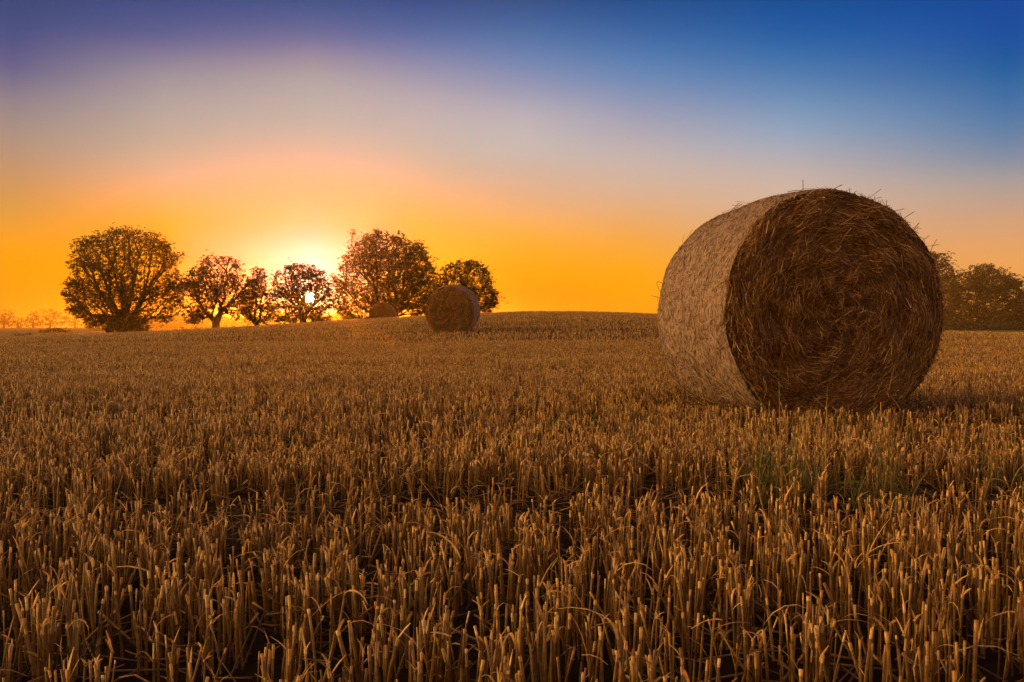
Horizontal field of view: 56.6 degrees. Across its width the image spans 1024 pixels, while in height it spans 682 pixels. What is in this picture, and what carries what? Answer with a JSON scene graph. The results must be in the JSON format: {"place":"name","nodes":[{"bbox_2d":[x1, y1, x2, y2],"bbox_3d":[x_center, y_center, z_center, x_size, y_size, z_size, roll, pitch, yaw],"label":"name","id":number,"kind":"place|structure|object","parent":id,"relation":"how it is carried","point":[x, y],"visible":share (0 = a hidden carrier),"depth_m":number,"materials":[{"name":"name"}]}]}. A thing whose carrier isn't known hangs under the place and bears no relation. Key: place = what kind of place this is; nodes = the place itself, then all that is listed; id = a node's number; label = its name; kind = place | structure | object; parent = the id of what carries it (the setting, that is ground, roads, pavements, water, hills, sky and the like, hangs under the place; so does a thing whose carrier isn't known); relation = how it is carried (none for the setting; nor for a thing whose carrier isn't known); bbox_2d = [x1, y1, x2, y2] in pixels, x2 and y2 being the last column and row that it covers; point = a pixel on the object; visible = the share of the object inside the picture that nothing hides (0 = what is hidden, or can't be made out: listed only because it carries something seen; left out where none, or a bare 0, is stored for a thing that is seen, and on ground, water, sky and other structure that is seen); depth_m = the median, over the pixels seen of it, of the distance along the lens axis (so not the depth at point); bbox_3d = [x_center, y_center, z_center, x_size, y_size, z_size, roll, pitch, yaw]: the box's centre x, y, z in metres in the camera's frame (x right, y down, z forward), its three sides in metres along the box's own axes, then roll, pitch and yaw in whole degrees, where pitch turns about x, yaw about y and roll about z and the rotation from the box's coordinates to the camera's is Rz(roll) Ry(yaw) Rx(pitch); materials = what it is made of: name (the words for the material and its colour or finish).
{"place":"outdoors","nodes":[
{"label":"outdoors","id":0,"kind":"place"},
{"bbox_2d":[0,314,1023,681],"bbox_3d":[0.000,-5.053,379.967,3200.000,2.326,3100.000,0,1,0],"label":"ground","id":1,"kind":"structure","parent":0,"point":[726,664],"depth_m":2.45,"materials":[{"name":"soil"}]},
{"bbox_2d":[0,308,22,327],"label":"tree","id":2,"kind":"object","parent":1,"relation":"on","point":[3,319],"visible":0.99,"depth_m":419.68,"materials":[{"name":"orange plant"}]},
{"bbox_2d":[10,317,29,327],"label":"tree","id":3,"kind":"object","parent":1,"relation":"on","point":[17,325],"visible":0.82,"depth_m":439.53,"materials":[{"name":"orange plant"}]},
{"bbox_2d":[17,309,45,327],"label":"tree","id":4,"kind":"object","parent":1,"relation":"on","point":[33,323],"visible":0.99,"depth_m":429.77,"materials":[{"name":"orange plant"}]},
{"bbox_2d":[39,307,64,327],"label":"tree","id":5,"kind":"object","parent":1,"relation":"on","point":[53,316],"visible":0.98,"depth_m":439.56,"materials":[{"name":"orange plant"}]},
{"bbox_2d":[38,325,72,332],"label":"bush","id":6,"kind":"object","parent":1,"relation":"on","point":[58,330],"visible":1,"depth_m":109.89,"materials":[{"name":"brown plant"}]},
{"bbox_2d":[57,309,86,327],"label":"tree","id":7,"kind":"object","parent":1,"relation":"on","point":[66,319],"visible":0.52,"depth_m":448.73,"materials":[{"name":"orange plant"}]},
{"bbox_2d":[81,314,111,329],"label":"hedge","id":8,"kind":"object","parent":1,"relation":"on","point":[98,327],"visible":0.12,"depth_m":189.73,"materials":[{"name":"orange plant"}]},
{"bbox_2d":[58,222,192,330],"bbox_3d":[-23.053,-3.717,57.154,7.943,6.882,6.316,0,1,0],"label":"broad tree","id":9,"kind":"object","parent":1,"relation":"on","point":[108,295],"visible":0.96,"depth_m":56.38,"materials":[{"name":"brown plant"}]},
{"bbox_2d":[102,317,150,332],"bbox_3d":[-22.485,-0.859,55.514,2.969,1.270,1.470,0,1,7],"label":"bush","id":10,"kind":"object","parent":1,"relation":"on","point":[113,325],"visible":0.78,"depth_m":55.32,"materials":[{"name":"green plant"}]},
{"bbox_2d":[171,249,268,327],"bbox_3d":[-16.341,-2.807,53.100,5.171,4.641,3.505,0,1,-25],"label":"spreading tree","id":11,"kind":"object","parent":1,"relation":"on","point":[216,291],"visible":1,"depth_m":52.74,"materials":[{"name":"brown plant"}]},
{"bbox_2d":[136,312,342,328],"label":"wood","id":12,"kind":"object","parent":1,"relation":"on","point":[226,321],"visible":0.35,"depth_m":309.14,"materials":[{"name":"orange plant"}]},
{"bbox_2d":[233,266,275,325],"bbox_3d":[-14.870,-2.432,54.977,2.562,3.775,2.034,0,1,27],"label":"slim tree","id":13,"kind":"object","parent":1,"relation":"on","point":[260,279],"visible":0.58,"depth_m":54.85,"materials":[{"name":"brown plant"}]},
{"bbox_2d":[259,257,338,323],"bbox_3d":[-12.098,-2.727,53.989,4.060,4.009,3.623,-1,1,-37],"label":"sunlit tree","id":14,"kind":"object","parent":1,"relation":"on","point":[301,305],"visible":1,"depth_m":53.64,"materials":[{"name":"brown plant"}]},
{"bbox_2d":[369,302,396,318],"bbox_3d":[-7.801,-1.540,57.501,1.765,1.663,1.413,0,-2,-1],"label":"straw bale","id":15,"kind":"object","parent":1,"relation":"on","point":[381,309],"visible":0.56,"depth_m":56.90},
{"bbox_2d":[328,228,440,319],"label":"domed tree","id":16,"kind":"object","parent":1,"relation":"on","point":[407,294],"visible":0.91,"depth_m":65.13,"materials":[{"name":"brown plant"}]},
{"bbox_2d":[425,283,479,333],"bbox_3d":[-1.887,-1.002,30.502,1.765,1.663,1.413,7,6,7],"label":"straw bale","id":17,"kind":"object","parent":1,"relation":"on","point":[453,308],"visible":0.97,"depth_m":29.91},
{"bbox_2d":[431,257,507,312],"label":"rounded tree","id":18,"kind":"object","parent":1,"relation":"on","point":[487,302],"visible":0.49,"depth_m":67.48,"materials":[{"name":"brown plant"}]},
{"bbox_2d":[0,310,1023,681],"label":"stubble","id":19,"kind":"object","parent":1,"relation":"on","point":[526,566],"visible":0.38,"depth_m":2.74,"materials":[{"name":"beige plant"}]},
{"bbox_2d":[0,310,1023,681],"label":"stubble tops","id":20,"kind":"object","parent":1,"relation":"on","point":[454,372],"visible":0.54,"depth_m":4.05,"materials":[{"name":"plant"}]},
{"bbox_2d":[5,388,1023,530],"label":"weeds","id":21,"kind":"object","parent":1,"relation":"on","point":[440,483],"visible":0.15,"depth_m":5.69,"materials":[{"name":"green plant"}]},
{"bbox_2d":[701,362,878,503],"bbox_3d":[1.011,0.340,3.534,0.656,0.507,0.648,0,1,0],"label":"grass tuft","id":22,"kind":"object","parent":1,"relation":"on","point":[763,475],"visible":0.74,"depth_m":3.53,"materials":[{"name":"green plant"}]},
{"bbox_2d":[654,185,950,419],"bbox_3d":[2.095,-0.240,7.087,1.858,1.750,1.487,0,1,-12],"label":"straw bale","id":23,"kind":"object","parent":1,"relation":"on","point":[792,300],"visible":0.89,"depth_m":6.47},
{"bbox_2d":[833,408,943,511],"bbox_3d":[1.268,0.407,3.350,0.497,0.375,0.411,-1,1,-33],"label":"grass tuft","id":24,"kind":"object","parent":1,"relation":"on","point":[879,494],"visible":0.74,"depth_m":3.35,"materials":[{"name":"green plant"}]},
{"bbox_2d":[931,251,964,329],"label":"tall tree","id":25,"kind":"object","parent":1,"relation":"on","point":[936,257],"visible":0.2,"depth_m":232.75,"materials":[{"name":"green plant"}]},
{"bbox_2d":[941,263,1023,329],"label":"broad tree","id":26,"kind":"object","parent":1,"relation":"on","point":[978,283],"visible":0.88,"depth_m":202.84,"materials":[{"name":"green plant"}]},
{"bbox_2d":[942,318,1023,329],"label":"hedge","id":27,"kind":"object","parent":1,"relation":"on","point":[1014,325],"visible":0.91,"depth_m":193.97,"materials":[{"name":"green plant"}]},
{"bbox_2d":[956,429,1023,492],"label":"grass tuft","id":28,"kind":"object","parent":1,"relation":"on","point":[1000,480],"visible":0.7,"depth_m":3.77,"materials":[{"name":"green plant"}]},
{"bbox_2d":[0,0,1023,326],"label":"sky","id":29,"kind":"structure","parent":0,"point":[570,149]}
]}

